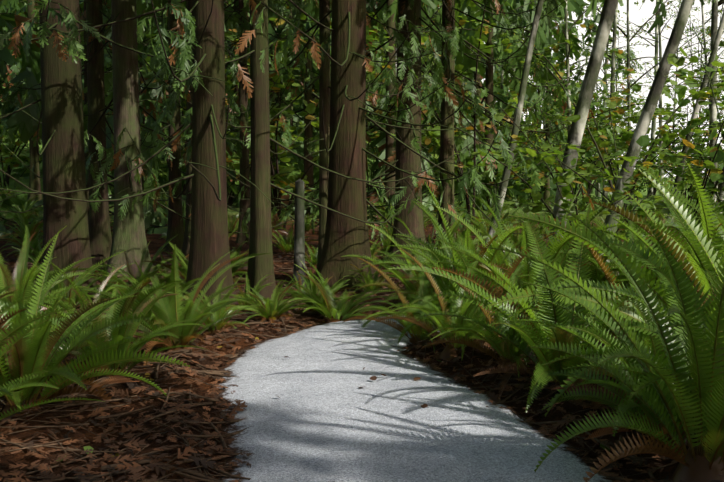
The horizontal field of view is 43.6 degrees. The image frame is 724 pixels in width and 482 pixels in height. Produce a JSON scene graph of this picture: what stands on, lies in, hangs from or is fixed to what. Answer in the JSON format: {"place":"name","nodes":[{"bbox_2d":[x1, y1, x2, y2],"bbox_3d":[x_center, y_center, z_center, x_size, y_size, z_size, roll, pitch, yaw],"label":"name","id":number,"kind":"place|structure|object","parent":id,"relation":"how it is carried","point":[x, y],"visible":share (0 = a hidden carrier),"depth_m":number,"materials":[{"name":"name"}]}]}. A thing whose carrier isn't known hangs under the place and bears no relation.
{"place":"outdoors","nodes":[
{"label":"outdoors","id":0,"kind":"place"},
{"bbox_2d":[0,17,723,481],"bbox_3d":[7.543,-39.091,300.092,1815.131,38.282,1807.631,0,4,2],"label":"ground","id":1,"kind":"structure","parent":0,"point":[158,241],"depth_m":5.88,"materials":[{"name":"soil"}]},
{"bbox_2d":[0,13,40,220],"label":"young cedar","id":2,"kind":"object","parent":1,"relation":"on","point":[10,21],"visible":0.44,"depth_m":27.84,"materials":[{"name":"green plant"}]},
{"bbox_2d":[0,112,41,188],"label":"clearing shrub","id":3,"kind":"object","parent":1,"relation":"on","point":[10,161],"visible":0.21,"depth_m":37.20,"materials":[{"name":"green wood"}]},
{"bbox_2d":[0,207,42,243],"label":"sword fern","id":4,"kind":"object","parent":1,"relation":"on","point":[33,229],"visible":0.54,"depth_m":18.74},
{"bbox_2d":[0,222,42,256],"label":"sword fern","id":5,"kind":"object","parent":1,"relation":"on","point":[34,245],"visible":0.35,"depth_m":16.33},
{"bbox_2d":[0,284,84,375],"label":"sword fern","id":6,"kind":"object","parent":1,"relation":"on","point":[26,307],"visible":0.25,"depth_m":5.97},
{"bbox_2d":[0,226,92,313],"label":"sword fern","id":7,"kind":"object","parent":1,"relation":"on","point":[20,272],"visible":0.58,"depth_m":8.79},
{"bbox_2d":[0,295,104,419],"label":"sword fern","id":8,"kind":"object","parent":1,"relation":"on","point":[5,390],"visible":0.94,"depth_m":4.81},
{"bbox_2d":[0,250,125,354],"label":"sword fern","id":9,"kind":"object","parent":1,"relation":"on","point":[24,289],"visible":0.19,"depth_m":7.26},
{"bbox_2d":[12,246,126,312],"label":"sword fern","id":10,"kind":"object","parent":1,"relation":"on","point":[70,296],"visible":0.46,"depth_m":9.61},
{"bbox_2d":[0,0,148,201],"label":"cedar","id":11,"kind":"object","parent":1,"relation":"on","point":[34,184],"visible":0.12,"depth_m":34.28,"materials":[{"name":"brown plant"}]},
{"bbox_2d":[11,264,141,337],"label":"sword fern","id":12,"kind":"object","parent":1,"relation":"on","point":[63,304],"visible":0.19,"depth_m":7.80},
{"bbox_2d":[0,0,185,141],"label":"cedar","id":13,"kind":"object","parent":1,"relation":"on","point":[7,5],"visible":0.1,"depth_m":30.39,"materials":[{"name":"green plant"}]},
{"bbox_2d":[0,232,189,416],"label":"sword fern","id":14,"kind":"object","parent":1,"relation":"on","point":[22,359],"visible":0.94,"depth_m":5.56,"materials":[{"name":"plant"}]},
{"bbox_2d":[10,66,183,199],"bbox_3d":[-9.780,-8.696,38.168,11.162,15.963,8.361,-1,4,-14],"label":"tree","id":15,"kind":"object","parent":1,"relation":"on","point":[25,175],"visible":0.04,"depth_m":39.65,"materials":[{"name":"green plant"}]},
{"bbox_2d":[0,263,207,382],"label":"sword fern","id":16,"kind":"object","parent":1,"relation":"on","point":[126,305],"visible":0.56,"depth_m":6.40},
{"bbox_2d":[0,0,238,238],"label":"young cedar","id":17,"kind":"object","parent":1,"relation":"on","point":[25,123],"visible":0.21,"depth_m":21.62,"materials":[{"name":"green plant"}]},
{"bbox_2d":[0,0,249,267],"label":"cedar","id":18,"kind":"object","parent":1,"relation":"on","point":[100,237],"visible":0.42,"depth_m":14.31,"materials":[{"name":"brown plant"}]},
{"bbox_2d":[20,0,239,231],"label":"tree","id":19,"kind":"object","parent":1,"relation":"on","point":[145,94],"visible":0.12,"depth_m":25.34,"materials":[{"name":"green plant"}]},
{"bbox_2d":[78,234,185,309],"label":"sword fern","id":20,"kind":"object","parent":1,"relation":"on","point":[147,279],"visible":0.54,"depth_m":10.05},
{"bbox_2d":[30,13,239,216],"bbox_3d":[-9.288,-6.763,34.858,9.712,13.890,7.275,-4,6,-42],"label":"young cedar","id":21,"kind":"object","parent":1,"relation":"on","point":[40,202],"depth_m":34.26,"materials":[{"name":"green plant"}]},
{"bbox_2d":[0,0,273,316],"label":"cedar","id":22,"kind":"object","parent":1,"relation":"on","point":[209,241],"visible":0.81,"depth_m":9.24,"materials":[{"name":"brown plant"}]},
{"bbox_2d":[0,0,310,310],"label":"cedar","id":23,"kind":"object","parent":1,"relation":"on","point":[62,122],"visible":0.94,"depth_m":9.81,"materials":[{"name":"brown plant"}]},
{"bbox_2d":[103,258,210,327],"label":"sword fern","id":24,"kind":"object","parent":1,"relation":"on","point":[183,289],"visible":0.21,"depth_m":8.56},
{"bbox_2d":[0,0,316,277],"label":"cedar","id":25,"kind":"object","parent":1,"relation":"on","point":[129,235],"visible":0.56,"depth_m":13.14,"materials":[{"name":"brown plant"}]},
{"bbox_2d":[75,244,262,368],"bbox_3d":[-1.584,0.557,7.272,1.589,0.998,1.246,-5,-3,-9],"label":"sword fern","id":26,"kind":"object","parent":1,"relation":"on","point":[183,334],"visible":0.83,"depth_m":7.24,"materials":[{"name":"plant"}]},
{"bbox_2d":[80,0,295,251],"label":"cedar","id":27,"kind":"object","parent":1,"relation":"on","point":[175,225],"visible":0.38,"depth_m":17.34,"materials":[{"name":"brown plant"}]},
{"bbox_2d":[143,227,268,294],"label":"sword fern","id":28,"kind":"object","parent":1,"relation":"on","point":[185,261],"visible":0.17,"depth_m":10.11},
{"bbox_2d":[81,10,331,194],"bbox_3d":[-4.530,-3.795,27.018,7.519,6.925,6.499,-1,4,-16],"label":"tree","id":29,"kind":"object","parent":1,"relation":"on","point":[143,70],"visible":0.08,"depth_m":26.81,"materials":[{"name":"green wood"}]},
{"bbox_2d":[166,271,262,338],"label":"sword fern","id":30,"kind":"object","parent":1,"relation":"on","point":[217,325],"visible":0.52,"depth_m":8.15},
{"bbox_2d":[105,0,331,243],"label":"cedar","id":31,"kind":"object","parent":1,"relation":"on","point":[244,159],"visible":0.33,"depth_m":19.71,"materials":[{"name":"brown plant"}]},
{"bbox_2d":[82,0,372,236],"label":"young cedar","id":32,"kind":"object","parent":1,"relation":"on","point":[108,80],"visible":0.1,"depth_m":23.05,"materials":[{"name":"green plant"}]},
{"bbox_2d":[141,110,316,205],"bbox_3d":[-5.285,-3.376,34.752,6.407,4.371,6.331,3,5,34],"label":"tree","id":33,"kind":"object","parent":1,"relation":"on","point":[230,198],"visible":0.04,"depth_m":34.72,"materials":[{"name":"green plant"}]},
{"bbox_2d":[141,0,331,258],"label":"cedar","id":34,"kind":"object","parent":1,"relation":"on","point":[187,231],"visible":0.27,"depth_m":15.98,"materials":[{"name":"brown plant"}]},
{"bbox_2d":[232,273,270,314],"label":"sword fern","id":35,"kind":"object","parent":1,"relation":"on","point":[246,303],"visible":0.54,"depth_m":9.56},
{"bbox_2d":[181,0,330,195],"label":"cedar","id":36,"kind":"object","parent":1,"relation":"on","point":[295,72],"visible":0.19,"depth_m":36.04,"materials":[{"name":"green plant"}]},
{"bbox_2d":[221,279,317,325],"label":"sword fern","id":37,"kind":"object","parent":1,"relation":"on","point":[268,308],"visible":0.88,"depth_m":8.91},
{"bbox_2d":[225,20,318,194],"bbox_3d":[-4.087,-10.078,33.539,7.073,18.597,6.804,-3,5,-36],"label":"tree","id":38,"kind":"object","parent":1,"relation":"on","point":[279,136],"visible":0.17,"depth_m":33.65,"materials":[{"name":"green plant"}]},
{"bbox_2d":[272,221,317,253],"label":"sword fern","id":39,"kind":"object","parent":1,"relation":"on","point":[286,246],"visible":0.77,"depth_m":16.85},
{"bbox_2d":[292,179,305,287],"bbox_3d":[-0.814,0.054,11.643,0.182,1.710,0.179,0,4,2],"label":"alder snag","id":40,"kind":"object","parent":1,"relation":"on","point":[299,239],"visible":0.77,"depth_m":11.58,"materials":[{"name":"grey plant"}]},
{"bbox_2d":[233,0,369,169],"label":"tree","id":41,"kind":"object","parent":1,"relation":"on","point":[314,70],"visible":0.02,"depth_m":43.02,"materials":[{"name":"green plant"}]},
{"bbox_2d":[233,0,374,174],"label":"tree","id":42,"kind":"object","parent":1,"relation":"on","point":[299,150],"visible":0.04,"depth_m":42.20,"materials":[{"name":"green plant"}]},
{"bbox_2d":[152,31,457,229],"bbox_3d":[-1.427,-2.790,23.973,7.619,5.357,5.414,-2,5,-28],"label":"tree","id":43,"kind":"object","parent":1,"relation":"on","point":[285,171],"visible":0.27,"depth_m":23.80,"materials":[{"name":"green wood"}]},
{"bbox_2d":[152,0,467,269],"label":"cedar","id":44,"kind":"object","parent":1,"relation":"on","point":[323,77],"visible":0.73,"depth_m":12.32,"materials":[{"name":"brown plant"}]},
{"bbox_2d":[149,0,484,304],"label":"cedar","id":45,"kind":"object","parent":1,"relation":"on","point":[260,266],"visible":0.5,"depth_m":10.30,"materials":[{"name":"brown plant"}]},
{"bbox_2d":[280,260,353,312],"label":"sword fern","id":46,"kind":"object","parent":1,"relation":"on","point":[313,290],"visible":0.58,"depth_m":9.43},
{"bbox_2d":[155,0,481,214],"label":"young cedar","id":47,"kind":"object","parent":1,"relation":"on","point":[308,133],"visible":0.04,"depth_m":32.22,"materials":[{"name":"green plant"}]},
{"bbox_2d":[274,257,409,322],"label":"sword fern","id":48,"kind":"object","parent":1,"relation":"on","point":[337,311],"visible":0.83,"depth_m":9.06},
{"bbox_2d":[343,252,397,295],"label":"sword fern","id":49,"kind":"object","parent":1,"relation":"on","point":[371,280],"visible":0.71,"depth_m":10.97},
{"bbox_2d":[234,0,548,220],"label":"young cedar","id":50,"kind":"object","parent":1,"relation":"on","point":[388,145],"visible":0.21,"depth_m":29.78,"materials":[{"name":"green plant"}]},
{"bbox_2d":[224,0,571,292],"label":"cedar","id":51,"kind":"object","parent":1,"relation":"on","point":[347,151],"visible":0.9,"depth_m":11.48,"materials":[{"name":"brown plant"}]},
{"bbox_2d":[293,0,503,213],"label":"tree","id":52,"kind":"object","parent":1,"relation":"on","point":[380,15],"visible":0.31,"depth_m":33.76,"materials":[{"name":"green plant"}]},
{"bbox_2d":[366,101,433,188],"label":"clearing shrub","id":53,"kind":"object","parent":1,"relation":"on","point":[375,137],"visible":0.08,"depth_m":39.92,"materials":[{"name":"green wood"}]},
{"bbox_2d":[285,0,529,223],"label":"tree","id":54,"kind":"object","parent":1,"relation":"on","point":[481,30],"visible":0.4,"depth_m":26.81,"materials":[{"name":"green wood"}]},
{"bbox_2d":[291,8,527,212],"bbox_3d":[2.936,-8.044,36.663,11.561,16.534,8.660,-1,4,-16],"label":"tree","id":55,"kind":"object","parent":1,"relation":"on","point":[502,105],"visible":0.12,"depth_m":37.32,"materials":[{"name":"green plant"}]},
{"bbox_2d":[342,257,488,352],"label":"sword fern","id":56,"kind":"object","parent":1,"relation":"on","point":[418,331],"visible":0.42,"depth_m":7.96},
{"bbox_2d":[341,214,490,304],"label":"sword fern","id":57,"kind":"object","parent":1,"relation":"on","point":[409,283],"visible":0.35,"depth_m":9.63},
{"bbox_2d":[178,0,684,263],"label":"cedar","id":58,"kind":"object","parent":1,"relation":"on","point":[409,215],"visible":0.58,"depth_m":15.17,"materials":[{"name":"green plant"}]},
{"bbox_2d":[384,235,505,324],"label":"sword fern","id":59,"kind":"object","parent":1,"relation":"on","point":[435,280],"visible":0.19,"depth_m":8.21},
{"bbox_2d":[376,248,538,360],"bbox_3d":[0.707,0.505,7.063,1.205,0.873,1.334,2,4,21],"label":"sword fern","id":60,"kind":"object","parent":1,"relation":"on","point":[450,351],"visible":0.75,"depth_m":7.09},
{"bbox_2d":[358,180,559,319],"bbox_3d":[1.050,0.211,8.524,1.863,1.433,2.049,6,0,17],"label":"sword fern","id":61,"kind":"object","parent":1,"relation":"on","point":[440,234],"visible":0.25,"depth_m":8.30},
{"bbox_2d":[366,6,566,205],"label":"young cedar","id":62,"kind":"object","parent":1,"relation":"on","point":[512,181],"visible":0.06,"depth_m":47.69,"materials":[{"name":"green plant"}]},
{"bbox_2d":[387,232,562,366],"bbox_3d":[1.081,0.433,7.626,1.383,1.057,1.807,3,5,39],"label":"sword fern","id":63,"kind":"object","parent":1,"relation":"on","point":[467,264],"visible":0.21,"depth_m":7.47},
{"bbox_2d":[370,0,579,172],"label":"young cedar","id":64,"kind":"object","parent":1,"relation":"on","point":[506,54],"visible":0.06,"depth_m":41.32,"materials":[{"name":"green plant"}]},
{"bbox_2d":[366,0,587,210],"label":"tree","id":65,"kind":"object","parent":1,"relation":"on","point":[572,5],"visible":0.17,"depth_m":35.84,"materials":[{"name":"green plant"}]},
{"bbox_2d":[460,205,524,242],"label":"sword fern","id":66,"kind":"object","parent":1,"relation":"on","point":[482,230],"visible":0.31,"depth_m":19.80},
{"bbox_2d":[421,264,587,376],"bbox_3d":[0.979,0.624,6.511,1.082,0.820,1.450,2,5,29],"label":"sword fern","id":67,"kind":"object","parent":1,"relation":"on","point":[507,348],"visible":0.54,"depth_m":6.50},
{"bbox_2d":[403,231,611,306],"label":"sword fern","id":68,"kind":"object","parent":1,"relation":"on","point":[451,267],"visible":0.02,"depth_m":8.31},
{"bbox_2d":[481,0,543,257],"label":"alder","id":69,"kind":"object","parent":1,"relation":"on","point":[522,89],"visible":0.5,"depth_m":13.34,"materials":[{"name":"grey plant"}]},
{"bbox_2d":[482,216,544,251],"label":"sword fern","id":70,"kind":"object","parent":1,"relation":"on","point":[518,238],"visible":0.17,"depth_m":17.10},
{"bbox_2d":[313,0,714,263],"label":"cedar","id":71,"kind":"object","parent":1,"relation":"on","point":[447,136],"visible":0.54,"depth_m":16.39,"materials":[{"name":"green plant"}]},
{"bbox_2d":[466,89,566,207],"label":"clearing shrub","id":72,"kind":"object","parent":1,"relation":"on","point":[498,173],"visible":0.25,"depth_m":35.60,"materials":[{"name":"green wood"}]},
{"bbox_2d":[401,195,633,316],"bbox_3d":[1.456,0.253,8.468,2.259,1.324,1.967,1,4,9],"label":"sword fern","id":73,"kind":"object","parent":1,"relation":"on","point":[450,259],"visible":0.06,"depth_m":8.35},
{"bbox_2d":[460,14,602,193],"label":"young cedar","id":74,"kind":"object","parent":1,"relation":"on","point":[499,69],"visible":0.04,"depth_m":61.78,"materials":[{"name":"green plant"}]},
{"bbox_2d":[440,183,623,340],"bbox_3d":[1.435,0.192,8.067,1.806,1.421,1.668,2,5,26],"label":"sword fern","id":75,"kind":"object","parent":1,"relation":"on","point":[529,260],"visible":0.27,"depth_m":7.87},
{"bbox_2d":[495,133,575,202],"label":"clearing shrub","id":76,"kind":"object","parent":1,"relation":"on","point":[543,166],"visible":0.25,"depth_m":42.81,"materials":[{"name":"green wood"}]},
{"bbox_2d":[480,0,619,204],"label":"young cedar","id":77,"kind":"object","parent":1,"relation":"on","point":[546,193],"visible":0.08,"depth_m":43.53,"materials":[{"name":"green plant"}]},
{"bbox_2d":[490,0,619,217],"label":"alder","id":78,"kind":"object","parent":1,"relation":"on","point":[567,45],"visible":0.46,"depth_m":27.73,"materials":[{"name":"grey plant"}]},
{"bbox_2d":[389,202,723,412],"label":"sword fern","id":79,"kind":"object","parent":1,"relation":"on","point":[552,334],"visible":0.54,"depth_m":5.99,"materials":[{"name":"plant"}]},
{"bbox_2d":[466,220,670,333],"bbox_3d":[2.048,0.343,8.346,2.042,1.057,1.822,1,4,13],"label":"sword fern","id":80,"kind":"object","parent":1,"relation":"on","point":[621,276],"visible":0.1,"depth_m":8.05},
{"bbox_2d":[492,222,659,317],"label":"sword fern","id":81,"kind":"object","parent":1,"relation":"on","point":[594,273],"visible":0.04,"depth_m":8.36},
{"bbox_2d":[523,0,640,208],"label":"tree","id":82,"kind":"object","parent":1,"relation":"on","point":[613,40],"visible":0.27,"depth_m":40.30,"materials":[{"name":"grey plant"}]},
{"bbox_2d":[472,97,692,273],"bbox_3d":[2.722,-0.539,11.462,2.745,2.527,1.855,0,4,2],"label":"vine maple","id":83,"kind":"object","parent":1,"relation":"on","point":[568,178],"visible":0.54,"depth_m":11.16,"materials":[{"name":"green plant"}]},
{"bbox_2d":[547,0,617,249],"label":"alder","id":84,"kind":"object","parent":1,"relation":"on","point":[576,132],"visible":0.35,"depth_m":11.91,"materials":[{"name":"grey plant"}]},
{"bbox_2d":[509,94,664,203],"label":"clearing shrub","id":85,"kind":"object","parent":1,"relation":"on","point":[589,189],"visible":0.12,"depth_m":49.57,"materials":[{"name":"green plant"}]},
{"bbox_2d":[458,15,723,210],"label":"clearing shrub","id":86,"kind":"object","parent":1,"relation":"on","point":[622,142],"visible":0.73,"depth_m":27.28,"materials":[{"name":"green plant"}]},
{"bbox_2d":[531,88,660,203],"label":"clearing shrub","id":87,"kind":"object","parent":1,"relation":"on","point":[593,158],"visible":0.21,"depth_m":40.65,"materials":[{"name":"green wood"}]},
{"bbox_2d":[488,189,723,416],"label":"sword fern","id":88,"kind":"object","parent":1,"relation":"on","point":[694,265],"visible":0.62,"depth_m":5.81,"materials":[{"name":"plant"}]},
{"bbox_2d":[489,200,723,481],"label":"sword fern","id":89,"kind":"object","parent":1,"relation":"on","point":[700,406],"visible":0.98,"depth_m":3.98,"materials":[{"name":"plant"}]},
{"bbox_2d":[555,6,658,196],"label":"tree","id":90,"kind":"object","parent":1,"relation":"on","point":[598,194],"visible":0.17,"depth_m":62.42,"materials":[{"name":"green plant"}]},
{"bbox_2d":[578,0,644,150],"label":"tree","id":91,"kind":"object","parent":1,"relation":"on","point":[632,56],"visible":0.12,"depth_m":110.01,"materials":[{"name":"green plant"}]},
{"bbox_2d":[505,286,723,445],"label":"sword fern","id":92,"kind":"object","parent":1,"relation":"on","point":[610,341],"visible":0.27,"depth_m":4.99,"materials":[{"name":"plant"}]},
{"bbox_2d":[594,2,657,197],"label":"alder","id":93,"kind":"object","parent":1,"relation":"on","point":[653,126],"visible":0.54,"depth_m":61.79,"materials":[{"name":"grey plant"}]},
{"bbox_2d":[532,216,723,370],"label":"sword fern","id":94,"kind":"object","parent":1,"relation":"on","point":[605,270],"visible":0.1,"depth_m":6.75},
{"bbox_2d":[536,78,723,255],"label":"vine maple","id":95,"kind":"object","parent":1,"relation":"on","point":[716,153],"visible":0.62,"depth_m":9.59,"materials":[{"name":"green plant"}]},
{"bbox_2d":[543,169,723,441],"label":"sword fern","id":96,"kind":"object","parent":1,"relation":"on","point":[632,251],"visible":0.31,"depth_m":4.58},
{"bbox_2d":[547,89,723,205],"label":"clearing shrub","id":97,"kind":"object","parent":1,"relation":"on","point":[589,155],"visible":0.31,"depth_m":36.17,"materials":[{"name":"green plant"}]},
{"bbox_2d":[602,149,674,201],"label":"clearing shrub","id":98,"kind":"object","parent":1,"relation":"on","point":[641,186],"visible":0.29,"depth_m":51.34,"materials":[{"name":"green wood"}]},
{"bbox_2d":[556,182,723,313],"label":"sword fern","id":99,"kind":"object","parent":1,"relation":"on","point":[609,236],"visible":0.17,"depth_m":8.20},
{"bbox_2d":[598,0,693,268],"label":"alder","id":100,"kind":"object","parent":1,"relation":"on","point":[650,105],"visible":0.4,"depth_m":13.02,"materials":[{"name":"grey plant"}]},
{"bbox_2d":[574,0,723,204],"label":"alder","id":101,"kind":"object","parent":1,"relation":"on","point":[628,67],"visible":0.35,"depth_m":42.35,"materials":[{"name":"grey plant"}]},
{"bbox_2d":[579,159,723,341],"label":"sword fern","id":102,"kind":"object","parent":1,"relation":"on","point":[708,229],"visible":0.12,"depth_m":7.10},
{"bbox_2d":[610,0,722,201],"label":"tree","id":103,"kind":"object","parent":1,"relation":"on","point":[660,98],"visible":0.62,"depth_m":51.76,"materials":[{"name":"grey plant"}]},
{"bbox_2d":[623,48,723,232],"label":"shrub","id":104,"kind":"object","parent":1,"relation":"on","point":[674,60],"visible":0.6,"depth_m":10.14,"materials":[{"name":"green plant"}]},
{"bbox_2d":[623,133,723,202],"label":"clearing shrub","id":105,"kind":"object","parent":1,"relation":"on","point":[688,187],"visible":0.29,"depth_m":44.62,"materials":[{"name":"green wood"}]},
{"bbox_2d":[624,0,723,195],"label":"tree","id":106,"kind":"object","parent":1,"relation":"on","point":[674,125],"visible":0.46,"depth_m":57.27,"materials":[{"name":"green plant"}]},
{"bbox_2d":[631,86,723,195],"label":"clearing shrub","id":107,"kind":"object","parent":1,"relation":"on","point":[704,109],"visible":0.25,"depth_m":56.07,"materials":[{"name":"green plant"}]},
{"bbox_2d":[648,177,723,280],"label":"sword fern","id":108,"kind":"object","parent":1,"relation":"on","point":[718,216],"visible":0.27,"depth_m":8.78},
{"bbox_2d":[667,10,723,221],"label":"alder","id":109,"kind":"object","parent":1,"relation":"on","point":[709,64],"visible":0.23,"depth_m":16.75,"materials":[{"name":"grey plant"}]},
{"bbox_2d":[676,4,723,101],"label":"alder","id":110,"kind":"object","parent":1,"relation":"on","point":[704,39],"visible":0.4,"depth_m":44.36,"materials":[{"name":"green plant"}]},
{"bbox_2d":[709,0,723,211],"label":"alder","id":111,"kind":"object","parent":1,"relation":"on","point":[714,27],"visible":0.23,"depth_m":29.24,"materials":[{"name":"grey plant"}]},
{"bbox_2d":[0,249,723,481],"bbox_3d":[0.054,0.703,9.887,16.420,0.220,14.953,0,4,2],"label":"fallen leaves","id":112,"kind":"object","parent":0,"point":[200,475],"depth_m":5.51,"materials":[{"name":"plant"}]},
{"bbox_2d":[212,315,617,481],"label":"gravel path","id":113,"kind":"structure","parent":0,"point":[323,418],"depth_m":5.29,"materials":[{"name":"gravel"}]},
{"bbox_2d":[481,0,723,176],"bbox_3d":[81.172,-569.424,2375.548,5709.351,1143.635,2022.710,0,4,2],"label":"sky","id":114,"kind":"structure","parent":0,"point":[646,10],"depth_m":2825.57,"materials":[{"name":"white"}]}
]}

